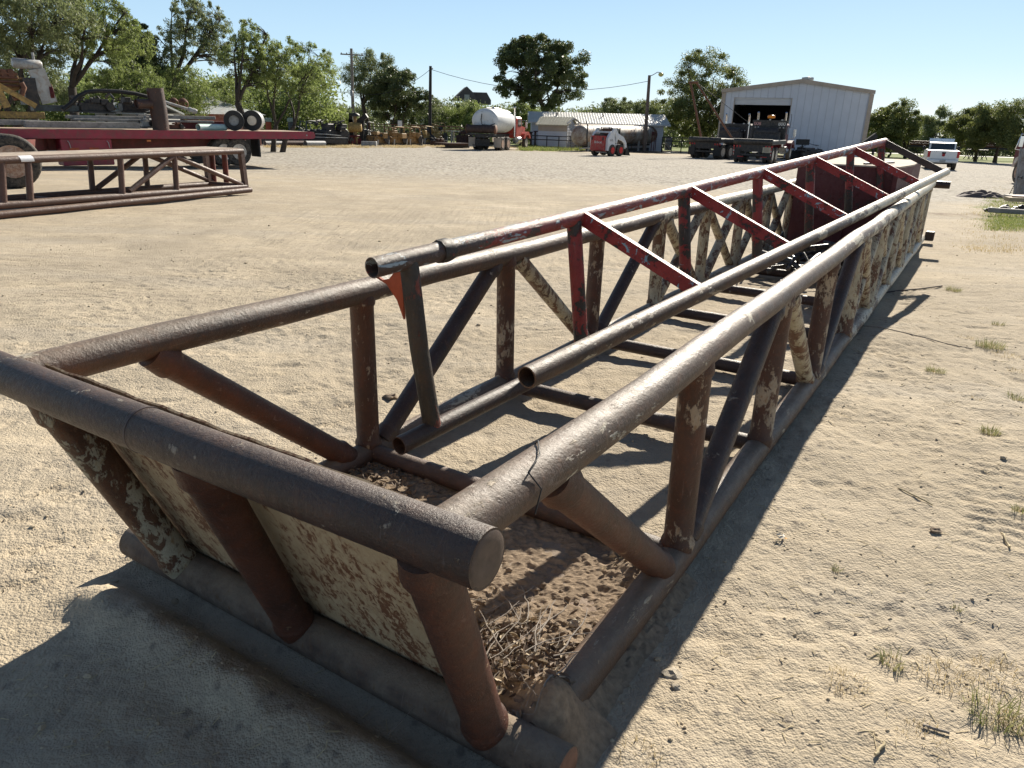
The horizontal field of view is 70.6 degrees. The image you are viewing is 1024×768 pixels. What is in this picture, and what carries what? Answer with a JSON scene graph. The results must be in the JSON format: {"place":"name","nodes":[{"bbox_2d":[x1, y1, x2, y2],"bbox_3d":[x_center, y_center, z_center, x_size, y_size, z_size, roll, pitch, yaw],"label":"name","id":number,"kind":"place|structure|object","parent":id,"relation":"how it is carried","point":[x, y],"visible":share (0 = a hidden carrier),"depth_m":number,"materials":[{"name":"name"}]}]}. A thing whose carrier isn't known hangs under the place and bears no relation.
{"place":"outdoors","nodes":[
{"label":"outdoors","id":0,"kind":"place"},
{"bbox_2d":[0,636,398,767],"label":"pebbles","id":1,"kind":"object","parent":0,"point":[187,702],"visible":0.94,"depth_m":1.97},
{"bbox_2d":[261,144,518,147],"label":"grass","id":2,"kind":"structure","parent":0,"point":[367,146],"depth_m":55.19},
{"bbox_2d":[454,130,472,142],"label":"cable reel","id":3,"kind":"object","parent":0,"point":[463,138],"visible":0.69,"depth_m":73.63,"materials":[{"name":"metal"}]},
{"bbox_2d":[0,124,1023,767],"bbox_3d":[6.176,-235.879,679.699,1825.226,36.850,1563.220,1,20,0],"label":"ground","id":4,"kind":"structure","parent":0,"point":[334,214],"depth_m":3.41,"materials":[{"name":"sand"}]},
{"bbox_2d":[0,45,68,126],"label":"mesquite tree","id":5,"kind":"object","parent":4,"relation":"on","point":[55,82],"visible":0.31,"depth_m":31.65,"materials":[{"name":"green plant"}]},
{"bbox_2d":[0,0,105,150],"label":"mesquite tree","id":6,"kind":"object","parent":4,"relation":"on","point":[40,29],"visible":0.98,"depth_m":26.80,"materials":[{"name":"green plant"}]},
{"bbox_2d":[47,0,155,121],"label":"mesquite tree","id":7,"kind":"object","parent":4,"relation":"on","point":[119,44],"visible":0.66,"depth_m":29.97,"materials":[{"name":"green plant"}]},
{"bbox_2d":[0,146,252,218],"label":"pipe rack","id":8,"kind":"object","parent":4,"relation":"on","point":[97,196],"visible":1,"depth_m":12.47,"materials":[{"name":"brown metal"}]},
{"bbox_2d":[81,57,172,121],"bbox_3d":[-18.339,-13.443,34.766,3.716,4.590,3.624,1,20,0],"label":"mesquite tree","id":9,"kind":"object","parent":4,"relation":"on","point":[106,80],"visible":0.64,"depth_m":33.86,"materials":[{"name":"green plant"}]},
{"bbox_2d":[102,19,176,101],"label":"shade tree","id":10,"kind":"object","parent":4,"relation":"on","point":[154,60],"visible":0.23,"depth_m":40.27,"materials":[{"name":"green plant"}]},
{"bbox_2d":[95,102,183,128],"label":"farm shed","id":11,"kind":"structure","parent":4,"relation":"on","point":[171,111],"depth_m":34.81,"materials":[{"name":"paint"}]},
{"bbox_2d":[0,127,314,188],"bbox_3d":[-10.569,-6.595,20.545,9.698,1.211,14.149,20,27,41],"label":"flatbed trailer","id":12,"kind":"object","parent":4,"relation":"on","point":[18,139],"visible":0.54,"depth_m":22.27,"materials":[{"name":"red metal"}]},
{"bbox_2d":[0,119,46,124],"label":"timber beam","id":13,"kind":"structure","parent":12,"relation":"on","point":[11,122],"depth_m":20.60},
{"bbox_2d":[0,111,45,118],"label":"skid beam","id":14,"kind":"structure","parent":13,"relation":"on","point":[25,115],"depth_m":21.20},
{"bbox_2d":[30,105,78,111],"bbox_3d":[-13.900,-8.390,21.987,0.350,0.184,1.224,20,27,41],"label":"steel channel","id":15,"kind":"object","parent":14,"relation":"on","point":[57,108],"visible":0.79,"depth_m":21.81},
{"bbox_2d":[0,52,56,109],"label":"engine unit","id":16,"kind":"object","parent":15,"relation":"on","point":[34,88],"visible":1,"depth_m":21.10,"materials":[{"name":"paint"}]},
{"bbox_2d":[23,121,139,128],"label":"timber beam","id":17,"kind":"structure","parent":12,"relation":"on","point":[73,124],"depth_m":21.45,"materials":[{"name":"wood"}]},
{"bbox_2d":[69,93,116,112],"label":"machine parts","id":18,"kind":"object","parent":12,"relation":"on","point":[98,104],"visible":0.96,"depth_m":22.51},
{"bbox_2d":[61,89,146,111],"bbox_3d":[-12.672,-8.820,22.513,0.124,0.700,2.559,20,27,41],"label":"black hose","id":19,"kind":"object","parent":18,"relation":"on","point":[74,100],"visible":0.96,"depth_m":22.25,"materials":[{"name":"rubber"}]},
{"bbox_2d":[134,88,169,129],"bbox_3d":[-11.374,-8.677,22.796,0.493,1.260,0.925,20,27,41],"label":"tee pipe","id":20,"kind":"object","parent":12,"relation":"on","point":[154,103],"visible":0.98,"depth_m":22.73,"materials":[{"name":"metal"}]},
{"bbox_2d":[175,121,223,128],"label":"steel beam","id":21,"kind":"structure","parent":12,"relation":"on","point":[187,125],"depth_m":24.45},
{"bbox_2d":[70,118,213,122],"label":"timber beam","id":22,"kind":"structure","parent":21,"relation":"on","point":[130,120],"depth_m":22.88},
{"bbox_2d":[65,115,142,118],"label":"timber beam","id":23,"kind":"structure","parent":22,"relation":"on","point":[101,117],"depth_m":22.45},
{"bbox_2d":[135,115,215,119],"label":"timber beam","id":24,"kind":"structure","parent":22,"relation":"on","point":[192,117],"depth_m":24.34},
{"bbox_2d":[115,97,149,112],"bbox_3d":[-12.347,-9.076,23.491,0.680,0.496,0.900,20,27,41],"label":"machine housing","id":25,"kind":"object","parent":24,"relation":"on","point":[126,105],"visible":0.66,"depth_m":23.28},
{"bbox_2d":[196,124,227,130],"bbox_3d":[-10.115,-8.656,24.364,0.210,0.213,1.208,10,22,22],"label":"plastic pipe","id":26,"kind":"object","parent":12,"relation":"on","point":[211,127],"visible":1,"depth_m":24.25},
{"bbox_2d":[223,110,243,130],"bbox_3d":[-9.604,-9.104,24.970,0.662,0.662,0.455,-5,21,-17],"label":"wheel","id":27,"kind":"object","parent":12,"relation":"on","point":[233,120],"visible":1,"depth_m":24.79,"materials":[{"name":"black rubber"}]},
{"bbox_2d":[242,110,264,130],"bbox_3d":[-9.107,-9.270,25.436,0.681,0.682,0.471,-1,20,-6],"label":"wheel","id":28,"kind":"object","parent":12,"relation":"on","point":[254,120],"visible":0.91,"depth_m":25.25,"materials":[{"name":"black rubber"}]},
{"bbox_2d":[0,55,356,130],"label":"woodland","id":29,"kind":"object","parent":4,"relation":"on","point":[316,105],"visible":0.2,"depth_m":59.73,"materials":[{"name":"green plant"}]},
{"bbox_2d":[142,56,220,119],"bbox_3d":[-18.227,-15.518,40.219,4.081,4.908,4.048,9,21,20],"label":"mesquite tree","id":30,"kind":"object","parent":4,"relation":"on","point":[187,92],"visible":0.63,"depth_m":39.59,"materials":[{"name":"green plant"}]},
{"bbox_2d":[154,0,235,108],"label":"open tree","id":31,"kind":"object","parent":4,"relation":"on","point":[203,43],"visible":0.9,"depth_m":41.47,"materials":[{"name":"green plant"}]},
{"bbox_2d":[166,94,263,144],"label":"farm shed","id":32,"kind":"structure","parent":4,"relation":"on","point":[217,112],"depth_m":44.09,"materials":[{"name":"metal"}]},
{"bbox_2d":[209,76,258,110],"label":"mesquite tree","id":33,"kind":"object","parent":4,"relation":"on","point":[221,83],"visible":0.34,"depth_m":46.13,"materials":[{"name":"green plant"}]},
{"bbox_2d":[215,18,280,147],"bbox_3d":[-13.426,-15.232,37.331,3.237,6.610,2.905,1,20,0],"label":"mesquite tree","id":34,"kind":"object","parent":4,"relation":"on","point":[243,58],"visible":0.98,"depth_m":36.60,"materials":[{"name":"green plant"}]},
{"bbox_2d":[244,36,341,151],"bbox_3d":[-11.744,-15.538,39.191,5.147,6.082,5.319,1,20,0],"label":"mesquite tree","id":35,"kind":"object","parent":4,"relation":"on","point":[292,69],"visible":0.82,"depth_m":38.41,"materials":[{"name":"green plant"}]},
{"bbox_2d":[299,99,358,132],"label":"mesquite tree","id":36,"kind":"object","parent":4,"relation":"on","point":[345,118],"visible":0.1,"depth_m":64.62,"materials":[{"name":"green plant"}]},
{"bbox_2d":[312,133,346,142],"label":"trailer skid","id":37,"kind":"object","parent":4,"relation":"on","point":[330,140],"visible":0.88,"depth_m":54.56,"materials":[{"name":"paint"}]},
{"bbox_2d":[311,119,348,144],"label":"compressor","id":38,"kind":"object","parent":4,"relation":"on","point":[329,128],"visible":0.82,"depth_m":56.24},
{"bbox_2d":[340,48,363,112],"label":"utility pole","id":39,"kind":"object","parent":4,"relation":"on","point":[351,54],"visible":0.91,"depth_m":75.55,"materials":[{"name":"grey wood"}]},
{"bbox_2d":[348,113,361,143],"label":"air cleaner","id":40,"kind":"object","parent":4,"relation":"on","point":[355,127],"visible":0.98,"depth_m":59.33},
{"bbox_2d":[348,113,368,140],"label":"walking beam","id":41,"kind":"structure","parent":4,"relation":"on","point":[362,118],"depth_m":59.82,"materials":[{"name":"black metal"}]},
{"bbox_2d":[337,47,394,133],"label":"spreading tree","id":42,"kind":"object","parent":4,"relation":"on","point":[360,65],"visible":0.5,"depth_m":84.06,"materials":[{"name":"green plant"}]},
{"bbox_2d":[365,128,389,144],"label":"engine","id":43,"kind":"object","parent":4,"relation":"on","point":[381,138],"visible":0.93,"depth_m":60.70,"materials":[{"name":"paint"}]},
{"bbox_2d":[385,126,407,144],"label":"engine","id":44,"kind":"object","parent":4,"relation":"on","point":[396,137],"visible":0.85,"depth_m":62.63,"materials":[{"name":"paint"}]},
{"bbox_2d":[360,65,433,132],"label":"live oak","id":45,"kind":"object","parent":4,"relation":"on","point":[410,98],"visible":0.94,"depth_m":81.07,"materials":[{"name":"green plant"}]},
{"bbox_2d":[347,123,464,132],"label":"pipe fence","id":46,"kind":"object","parent":4,"relation":"on","point":[369,126],"visible":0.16,"depth_m":79.18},
{"bbox_2d":[397,126,422,145],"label":"engine","id":47,"kind":"object","parent":4,"relation":"on","point":[414,138],"visible":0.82,"depth_m":64.59,"materials":[{"name":"paint"}]},
{"bbox_2d":[419,126,434,143],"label":"engine","id":48,"kind":"object","parent":4,"relation":"on","point":[426,136],"visible":0.76,"depth_m":71.12,"materials":[{"name":"paint"}]},
{"bbox_2d":[410,97,449,127],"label":"mesquite tree","id":49,"kind":"object","parent":4,"relation":"on","point":[437,110],"visible":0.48,"depth_m":102.72,"materials":[{"name":"green plant"}]},
{"bbox_2d":[428,66,432,135],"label":"utility pole","id":50,"kind":"object","parent":4,"relation":"on","point":[430,101],"visible":0.79,"depth_m":72.66,"materials":[{"name":"paint"}]},
{"bbox_2d":[425,122,447,142],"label":"engine","id":51,"kind":"object","parent":4,"relation":"on","point":[436,133],"visible":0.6,"depth_m":76.58,"materials":[{"name":"paint"}]},
{"bbox_2d":[434,142,468,147],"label":"platform","id":52,"kind":"structure","parent":4,"relation":"on","point":[456,145],"depth_m":60.24,"materials":[{"name":"metal"}]},
{"bbox_2d":[434,99,488,130],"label":"mesquite tree","id":53,"kind":"object","parent":4,"relation":"on","point":[460,115],"visible":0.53,"depth_m":104.08,"materials":[{"name":"green plant"}]},
{"bbox_2d":[451,87,490,104],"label":"distant house","id":54,"kind":"structure","parent":4,"relation":"on","point":[467,93],"depth_m":131.53,"materials":[{"name":"paint"}]},
{"bbox_2d":[0,179,950,767],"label":"pipe truss","id":55,"kind":"object","parent":4,"relation":"on","point":[332,565],"visible":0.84,"depth_m":2.18,"materials":[{"name":"steel"},{"name":"rusted steel"}]},
{"bbox_2d":[527,440,541,513],"bbox_3d":[0.049,0.185,1.528,0.032,0.093,0.198,2,20,2],"label":"tie wire","id":56,"kind":"object","parent":55,"relation":"attached to","point":[537,441],"visible":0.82,"depth_m":1.46,"materials":[{"name":"black metal"}]},
{"bbox_2d":[365,138,950,454],"bbox_3d":[2.190,-1.278,5.748,0.950,1.236,8.155,16,25,35],"label":"red pipe frame","id":57,"kind":"object","parent":55,"relation":"on","point":[403,282],"visible":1,"depth_m":3.78,"materials":[{"name":"metal"}]},
{"bbox_2d":[260,120,695,147],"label":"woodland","id":58,"kind":"object","parent":4,"relation":"on","point":[666,131],"visible":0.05,"depth_m":98.17,"materials":[{"name":"green plant"}]},
{"bbox_2d":[465,107,530,150],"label":"tanker truck","id":59,"kind":"object","parent":4,"relation":"on","point":[503,126],"visible":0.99,"depth_m":57.59,"materials":[{"name":"metal"}]},
{"bbox_2d":[309,97,694,145],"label":"woodland","id":60,"kind":"object","parent":4,"relation":"on","point":[463,103],"visible":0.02,"depth_m":116.58,"materials":[{"name":"green plant"}]},
{"bbox_2d":[0,225,1022,754],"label":"pebbles","id":61,"kind":"object","parent":4,"relation":"on","point":[88,675],"visible":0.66,"depth_m":2.25,"materials":[{"name":"stone"}]},
{"bbox_2d":[505,100,541,142],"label":"mesquite tree","id":62,"kind":"object","parent":4,"relation":"on","point":[522,111],"visible":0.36,"depth_m":92.42,"materials":[{"name":"green plant"}]},
{"bbox_2d":[492,32,591,111],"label":"pecan tree","id":63,"kind":"object","parent":4,"relation":"on","point":[548,68],"visible":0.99,"depth_m":83.16,"materials":[{"name":"green plant"}]},
{"bbox_2d":[535,116,576,147],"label":"garden shed","id":64,"kind":"structure","parent":4,"relation":"on","point":[552,126],"depth_m":71.38,"materials":[{"name":"metal"}]},
{"bbox_2d":[527,111,670,150],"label":"building","id":65,"kind":"structure","parent":4,"relation":"on","point":[657,122],"depth_m":75.95,"materials":[{"name":"metal"}]},
{"bbox_2d":[590,127,629,155],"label":"skid loader","id":66,"kind":"object","parent":4,"relation":"on","point":[603,140],"visible":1,"depth_m":52.89,"materials":[{"name":"metal"}]},
{"bbox_2d":[590,135,606,151],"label":"engine door","id":67,"kind":"structure","parent":66,"relation":"in","point":[596,146],"depth_m":52.63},
{"bbox_2d":[599,96,634,113],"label":"mesquite tree","id":68,"kind":"object","parent":4,"relation":"on","point":[622,105],"visible":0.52,"depth_m":92.32,"materials":[{"name":"green plant"}]},
{"bbox_2d":[571,121,670,151],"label":"storage tank","id":69,"kind":"object","parent":4,"relation":"on","point":[631,135],"visible":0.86,"depth_m":69.72,"materials":[{"name":"metal"}]},
{"bbox_2d":[630,98,664,114],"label":"mesquite tree","id":70,"kind":"object","parent":4,"relation":"on","point":[640,110],"visible":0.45,"depth_m":90.41,"materials":[{"name":"green plant"}]},
{"bbox_2d":[642,72,663,150],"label":"lamp pole","id":71,"kind":"object","parent":4,"relation":"on","point":[660,74],"visible":0.9,"depth_m":69.06,"materials":[{"name":"grey metal"}]},
{"bbox_2d":[661,667,682,678],"bbox_3d":[0.481,0.874,2.172,0.063,0.028,0.046,-5,21,-16],"label":"stone","id":72,"kind":"object","parent":4,"relation":"on","point":[672,673],"visible":1,"depth_m":2.17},
{"bbox_2d":[649,46,750,139],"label":"elm tree","id":73,"kind":"object","parent":4,"relation":"on","point":[683,104],"visible":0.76,"depth_m":78.22,"materials":[{"name":"green plant"}]},
{"bbox_2d":[688,81,752,158],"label":"bed truck","id":74,"kind":"object","parent":4,"relation":"on","point":[701,146],"visible":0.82,"depth_m":55.75,"materials":[{"name":"metal"}]},
{"bbox_2d":[731,112,796,163],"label":"bed truck","id":75,"kind":"object","parent":4,"relation":"on","point":[767,140],"visible":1,"depth_m":51.28,"materials":[{"name":"metal"}]},
{"bbox_2d":[717,77,875,156],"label":"metal shop","id":76,"kind":"structure","parent":4,"relation":"on","point":[826,117],"depth_m":62.76},
{"bbox_2d":[734,98,791,104],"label":"roll up door","id":77,"kind":"structure","parent":76,"relation":"in","point":[738,101],"depth_m":63.97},
{"bbox_2d":[780,143,823,159],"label":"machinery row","id":78,"kind":"object","parent":4,"relation":"on","point":[805,151],"visible":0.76,"depth_m":61.26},
{"bbox_2d":[762,231,843,282],"bbox_3d":[3.344,-1.429,7.938,1.334,0.437,1.970,14,23,30],"label":"scrap metal pile","id":79,"kind":"object","parent":4,"relation":"on","point":[792,263],"visible":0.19,"depth_m":7.59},
{"bbox_2d":[823,663,871,697],"bbox_3d":[0.993,0.880,2.150,0.137,0.045,0.149,16,25,35],"label":"grass tuft","id":80,"kind":"object","parent":4,"relation":"on","point":[847,678],"visible":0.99,"depth_m":2.15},
{"bbox_2d":[677,424,1023,762],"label":"straw","id":81,"kind":"object","parent":4,"relation":"on","point":[721,653],"visible":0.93,"depth_m":2.24,"materials":[{"name":"plant"}]},
{"bbox_2d":[787,157,920,244],"bbox_3d":[4.820,-2.534,10.040,1.238,1.135,2.654,14,23,30],"label":"steel bin","id":82,"kind":"object","parent":4,"relation":"on","point":[830,188],"visible":0.28,"depth_m":9.05,"materials":[{"name":"red metal"}]},
{"bbox_2d":[867,107,906,156],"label":"elm tree","id":83,"kind":"object","parent":4,"relation":"on","point":[872,119],"visible":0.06,"depth_m":84.81,"materials":[{"name":"green plant"}]},
{"bbox_2d":[868,644,914,676],"bbox_3d":[1.182,0.854,2.244,0.127,0.063,0.125,-5,21,-18],"label":"grass tuft","id":84,"kind":"object","parent":4,"relation":"on","point":[884,658],"visible":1,"depth_m":2.25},
{"bbox_2d":[867,96,924,157],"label":"elm tree","id":85,"kind":"object","parent":4,"relation":"on","point":[899,119],"visible":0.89,"depth_m":81.14,"materials":[{"name":"green plant"}]},
{"bbox_2d":[827,277,1021,425],"bbox_3d":[3.635,-0.512,6.152,1.238,0.041,5.885,14,24,32],"label":"straw","id":86,"kind":"object","parent":4,"relation":"on","point":[921,373],"visible":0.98,"depth_m":4.70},
{"bbox_2d":[914,103,957,153],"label":"elm tree","id":87,"kind":"object","parent":4,"relation":"on","point":[930,128],"visible":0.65,"depth_m":96.98,"materials":[{"name":"green plant"}]},
{"bbox_2d":[865,137,1014,156],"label":"woodland","id":88,"kind":"object","parent":4,"relation":"on","point":[1003,152],"visible":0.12,"depth_m":130.35,"materials":[{"name":"green plant"}]},
{"bbox_2d":[922,138,960,169],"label":"pickup truck","id":89,"kind":"object","parent":4,"relation":"on","point":[941,151],"visible":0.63,"depth_m":48.71,"materials":[{"name":"metal"}]},
{"bbox_2d":[908,653,982,696],"bbox_3d":[1.323,0.886,2.202,0.233,0.062,0.206,1,20,0],"label":"grass tuft","id":90,"kind":"object","parent":4,"relation":"on","point":[946,672],"visible":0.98,"depth_m":2.21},
{"bbox_2d":[937,105,990,160],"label":"elm tree","id":91,"kind":"object","parent":4,"relation":"on","point":[953,127],"visible":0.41,"depth_m":78.73,"materials":[{"name":"green plant"}]},
{"bbox_2d":[956,189,1003,198],"bbox_3d":[14.748,-5.967,22.671,1.500,0.268,1.100,1,20,0],"label":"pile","id":92,"kind":"object","parent":4,"relation":"on","point":[981,193],"visible":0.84,"depth_m":22.43,"materials":[{"name":"grey fabric"}]},
{"bbox_2d":[960,98,1016,162],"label":"elm tree","id":93,"kind":"object","parent":4,"relation":"on","point":[980,126],"visible":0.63,"depth_m":74.50,"materials":[{"name":"green plant"}]},
{"bbox_2d":[953,676,1023,734],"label":"grass tuft","id":94,"kind":"object","parent":4,"relation":"on","point":[1010,717],"visible":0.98,"depth_m":2.06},
{"bbox_2d":[960,650,1023,696],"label":"grass tuft","id":95,"kind":"object","parent":4,"relation":"on","point":[1000,670],"visible":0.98,"depth_m":2.24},
{"bbox_2d":[975,337,1008,350],"bbox_3d":[3.636,-0.303,5.508,0.267,0.104,0.263,1,20,0],"label":"grass tuft","id":96,"kind":"object","parent":4,"relation":"on","point":[981,343],"visible":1,"depth_m":5.50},
{"bbox_2d":[986,692,1023,736],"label":"grass tuft","id":97,"kind":"object","parent":4,"relation":"on","point":[1008,716],"visible":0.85,"depth_m":2.05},
{"bbox_2d":[988,97,1023,152],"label":"elm tree","id":98,"kind":"object","parent":4,"relation":"on","point":[1014,114],"visible":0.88,"depth_m":71.28,"materials":[{"name":"green plant"}]},
{"bbox_2d":[988,207,1023,214],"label":"board","id":99,"kind":"object","parent":4,"relation":"on","point":[1005,210],"visible":1,"depth_m":14.52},
{"bbox_2d":[1013,147,1023,194],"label":"leaning panel","id":100,"kind":"object","parent":4,"relation":"on","point":[1018,189],"visible":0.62,"depth_m":22.66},
{"bbox_2d":[0,0,1023,137],"label":"sky","id":101,"kind":"structure","parent":0,"point":[959,54],"materials":[{"name":"blue"}]},
{"bbox_2d":[349,462,697,767],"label":"soil","id":102,"kind":"structure","parent":0,"point":[585,727],"depth_m":2.43,"materials":[{"name":"soil"}]},
{"bbox_2d":[348,462,442,498],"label":"dead leaves","id":103,"kind":"object","parent":102,"relation":"on","point":[376,477],"visible":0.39,"depth_m":3.15,"materials":[{"name":"brown plant"}]},
{"bbox_2d":[388,587,593,734],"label":"twig litter","id":104,"kind":"object","parent":102,"relation":"on","point":[503,656],"visible":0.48,"depth_m":2.09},
{"bbox_2d":[471,582,592,686],"bbox_3d":[-0.093,0.716,2.205,0.674,0.162,0.669,14,23,30],"label":"twig pile","id":105,"kind":"object","parent":102,"relation":"on","point":[540,630],"visible":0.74,"depth_m":2.17,"materials":[{"name":"wood"}]},
{"bbox_2d":[475,587,589,717],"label":"dead leaves","id":106,"kind":"object","parent":102,"relation":"on","point":[534,670],"visible":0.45,"depth_m":2.07,"materials":[{"name":"brown plant"}]},
{"bbox_2d":[469,567,596,704],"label":"soil crumbs","id":107,"kind":"object","parent":102,"relation":"on","point":[549,622],"visible":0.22,"depth_m":2.29,"materials":[{"name":"soil"}]},
{"bbox_2d":[514,143,585,150],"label":"grass","id":108,"kind":"structure","parent":0,"point":[540,148],"depth_m":64.51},
{"bbox_2d":[958,186,1023,254],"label":"grass","id":109,"kind":"structure","parent":0,"point":[993,235],"depth_m":10.82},
{"bbox_2d":[971,197,1023,231],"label":"grass","id":110,"kind":"structure","parent":0,"point":[1006,220],"depth_m":13.46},
{"bbox_2d":[1011,134,1023,181],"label":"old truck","id":111,"kind":"object","parent":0,"point":[1020,143],"visible":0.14,"depth_m":33.31,"materials":[{"name":"metal"}]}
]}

